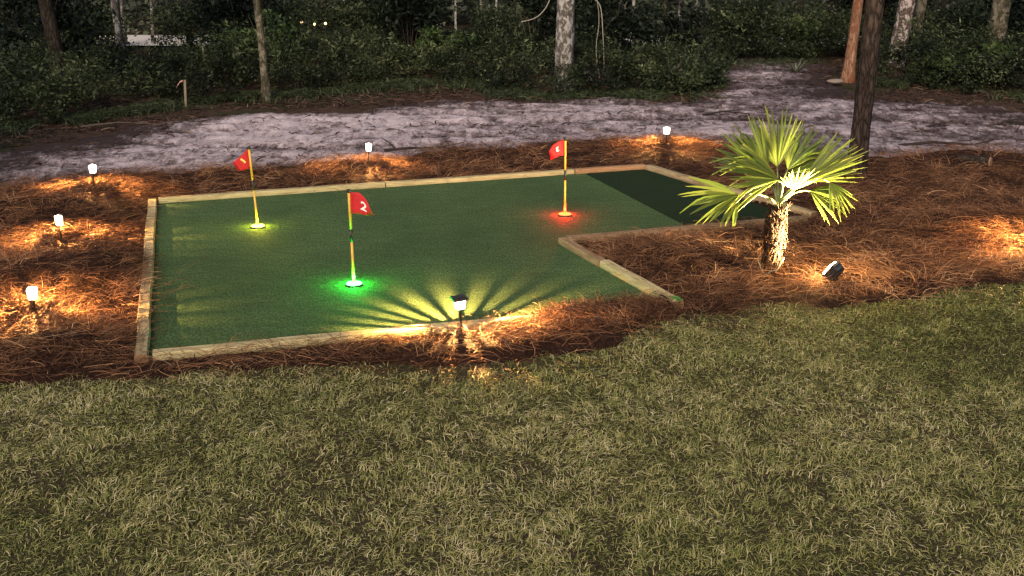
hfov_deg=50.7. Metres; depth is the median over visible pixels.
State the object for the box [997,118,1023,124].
fallen branch
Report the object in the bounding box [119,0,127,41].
tree
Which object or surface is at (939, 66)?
shrub
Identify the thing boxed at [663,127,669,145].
path lamp
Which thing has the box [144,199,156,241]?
landscape timber
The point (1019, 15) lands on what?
shrub
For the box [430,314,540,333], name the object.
landscape timber
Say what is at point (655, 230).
landscape timber
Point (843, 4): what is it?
shrub
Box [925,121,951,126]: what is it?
fallen branch
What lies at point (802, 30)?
shrub
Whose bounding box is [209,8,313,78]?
shrub
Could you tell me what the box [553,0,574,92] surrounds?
tree
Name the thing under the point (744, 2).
shrub
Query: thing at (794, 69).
palmetto
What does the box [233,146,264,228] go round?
golf flag
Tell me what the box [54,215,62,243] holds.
path lamp
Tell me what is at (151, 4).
tree
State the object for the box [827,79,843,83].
wood chunk
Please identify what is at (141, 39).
distant road
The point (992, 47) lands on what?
shrub
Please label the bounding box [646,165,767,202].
landscape timber
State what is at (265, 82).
tree
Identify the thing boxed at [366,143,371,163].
path lamp
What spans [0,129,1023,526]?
pine straw
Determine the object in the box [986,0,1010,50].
tree
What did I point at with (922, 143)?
fallen branch
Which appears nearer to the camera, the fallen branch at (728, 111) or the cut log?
the cut log
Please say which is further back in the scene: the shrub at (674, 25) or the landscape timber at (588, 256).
the shrub at (674, 25)
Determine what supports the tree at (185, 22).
on the ground at (220, 110)
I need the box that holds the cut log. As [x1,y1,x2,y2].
[956,154,991,166]
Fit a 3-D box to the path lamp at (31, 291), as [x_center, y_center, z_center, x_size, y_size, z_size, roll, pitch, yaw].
[-4.059,0.179,9.183,0.075,0.409,0.075,-3,21,-11]
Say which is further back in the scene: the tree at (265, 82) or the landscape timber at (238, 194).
the tree at (265, 82)
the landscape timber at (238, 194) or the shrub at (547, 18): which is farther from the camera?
the shrub at (547, 18)
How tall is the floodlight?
0.361 m
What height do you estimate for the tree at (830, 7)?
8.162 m
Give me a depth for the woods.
41.53 m
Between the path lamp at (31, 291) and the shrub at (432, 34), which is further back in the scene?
the shrub at (432, 34)
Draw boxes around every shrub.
[0,0,116,80]
[187,0,296,38]
[204,27,257,73]
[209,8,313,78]
[319,0,389,30]
[359,0,462,53]
[408,23,476,67]
[504,0,584,72]
[575,0,669,65]
[636,58,715,92]
[657,5,716,52]
[708,0,787,46]
[779,12,822,56]
[829,0,931,42]
[904,48,982,81]
[966,0,1023,38]
[974,40,1018,83]
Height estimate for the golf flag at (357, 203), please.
0.930 m
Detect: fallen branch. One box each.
[81,119,195,127]
[384,142,464,151]
[702,109,749,115]
[898,139,996,145]
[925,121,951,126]
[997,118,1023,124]
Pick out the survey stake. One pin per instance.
(185, 95)
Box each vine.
[521,0,549,21]
[596,0,599,76]
[596,0,604,69]
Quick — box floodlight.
[823,260,844,286]
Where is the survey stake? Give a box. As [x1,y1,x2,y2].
[176,80,186,106]
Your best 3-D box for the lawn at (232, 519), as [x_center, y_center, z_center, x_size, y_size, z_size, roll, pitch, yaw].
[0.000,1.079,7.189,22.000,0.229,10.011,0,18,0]
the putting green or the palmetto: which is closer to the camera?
the putting green
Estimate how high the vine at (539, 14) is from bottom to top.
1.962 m
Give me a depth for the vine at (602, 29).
24.38 m
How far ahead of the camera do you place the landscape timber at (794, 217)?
12.53 m
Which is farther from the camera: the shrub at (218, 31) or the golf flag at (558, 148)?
the shrub at (218, 31)
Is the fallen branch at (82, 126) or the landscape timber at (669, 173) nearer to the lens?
the landscape timber at (669, 173)
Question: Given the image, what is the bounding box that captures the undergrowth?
[0,0,1023,123]
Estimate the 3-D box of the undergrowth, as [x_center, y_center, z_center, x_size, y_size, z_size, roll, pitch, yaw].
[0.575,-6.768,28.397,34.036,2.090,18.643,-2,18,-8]
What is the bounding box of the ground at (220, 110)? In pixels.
[0,0,1023,321]
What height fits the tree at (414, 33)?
8.005 m
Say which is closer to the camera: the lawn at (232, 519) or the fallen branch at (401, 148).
the lawn at (232, 519)
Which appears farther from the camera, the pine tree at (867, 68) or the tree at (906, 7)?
the tree at (906, 7)
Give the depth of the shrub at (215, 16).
29.67 m
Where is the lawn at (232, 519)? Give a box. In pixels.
[0,283,1023,575]
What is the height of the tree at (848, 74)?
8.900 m
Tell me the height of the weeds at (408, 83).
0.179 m
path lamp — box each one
[26,286,36,317]
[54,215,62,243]
[88,164,95,186]
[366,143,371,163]
[449,294,468,331]
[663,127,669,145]
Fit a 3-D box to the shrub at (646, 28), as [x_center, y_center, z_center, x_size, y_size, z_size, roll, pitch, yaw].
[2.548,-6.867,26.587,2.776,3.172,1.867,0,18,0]
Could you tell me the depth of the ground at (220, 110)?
23.20 m
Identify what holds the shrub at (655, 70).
on the ground at (220, 110)
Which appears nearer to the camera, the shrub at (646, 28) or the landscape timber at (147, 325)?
the landscape timber at (147, 325)
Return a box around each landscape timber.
[134,320,150,362]
[136,239,154,324]
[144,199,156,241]
[152,324,431,360]
[158,181,384,202]
[384,169,573,186]
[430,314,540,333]
[558,237,605,266]
[566,219,764,242]
[574,164,645,173]
[600,259,683,308]
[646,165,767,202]
[763,215,807,224]
[766,199,817,217]
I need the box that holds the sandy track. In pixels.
[0,58,1023,188]
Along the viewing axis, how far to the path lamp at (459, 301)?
8.90 m
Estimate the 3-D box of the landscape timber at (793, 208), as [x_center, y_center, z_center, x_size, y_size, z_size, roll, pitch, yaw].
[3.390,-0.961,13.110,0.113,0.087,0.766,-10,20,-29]
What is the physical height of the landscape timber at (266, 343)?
0.091 m
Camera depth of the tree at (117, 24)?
28.17 m
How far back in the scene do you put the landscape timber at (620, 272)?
10.23 m
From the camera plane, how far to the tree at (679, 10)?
39.55 m
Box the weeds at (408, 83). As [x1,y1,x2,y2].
[0,53,1023,138]
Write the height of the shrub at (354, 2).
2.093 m
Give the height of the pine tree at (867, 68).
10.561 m
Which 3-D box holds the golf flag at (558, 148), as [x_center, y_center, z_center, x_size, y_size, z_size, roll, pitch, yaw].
[0.571,-1.310,12.721,0.285,0.930,0.166,0,18,0]
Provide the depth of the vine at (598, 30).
24.36 m
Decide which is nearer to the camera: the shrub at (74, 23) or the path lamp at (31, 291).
the path lamp at (31, 291)
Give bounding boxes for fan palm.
[679,104,869,278]
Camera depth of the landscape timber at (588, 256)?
11.21 m
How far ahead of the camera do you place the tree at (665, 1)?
36.89 m
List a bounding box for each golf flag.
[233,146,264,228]
[345,189,374,287]
[549,137,571,216]
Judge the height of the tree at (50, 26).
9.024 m
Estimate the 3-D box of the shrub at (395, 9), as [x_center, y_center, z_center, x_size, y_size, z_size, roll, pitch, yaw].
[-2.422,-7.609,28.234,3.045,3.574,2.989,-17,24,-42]
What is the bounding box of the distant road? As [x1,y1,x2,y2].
[44,35,962,45]
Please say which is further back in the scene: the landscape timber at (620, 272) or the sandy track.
the sandy track
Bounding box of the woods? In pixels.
[1,0,1023,34]
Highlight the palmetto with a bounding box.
[777,57,808,71]
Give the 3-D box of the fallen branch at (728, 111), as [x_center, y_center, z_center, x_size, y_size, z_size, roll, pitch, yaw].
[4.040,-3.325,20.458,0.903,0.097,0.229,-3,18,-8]
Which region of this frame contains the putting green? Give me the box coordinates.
[149,169,792,359]
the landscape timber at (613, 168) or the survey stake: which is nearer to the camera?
the landscape timber at (613, 168)
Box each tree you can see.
[38,0,76,99]
[110,0,124,65]
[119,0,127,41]
[150,0,153,42]
[183,0,193,47]
[253,0,271,101]
[319,0,327,30]
[402,4,418,64]
[455,0,456,31]
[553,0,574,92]
[663,0,666,27]
[678,0,681,20]
[826,0,836,42]
[840,0,863,82]
[845,0,884,176]
[883,0,915,68]
[906,0,926,59]
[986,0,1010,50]
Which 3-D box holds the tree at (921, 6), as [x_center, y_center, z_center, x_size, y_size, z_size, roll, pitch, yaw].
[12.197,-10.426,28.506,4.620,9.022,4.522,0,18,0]
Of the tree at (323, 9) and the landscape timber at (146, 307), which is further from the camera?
the tree at (323, 9)

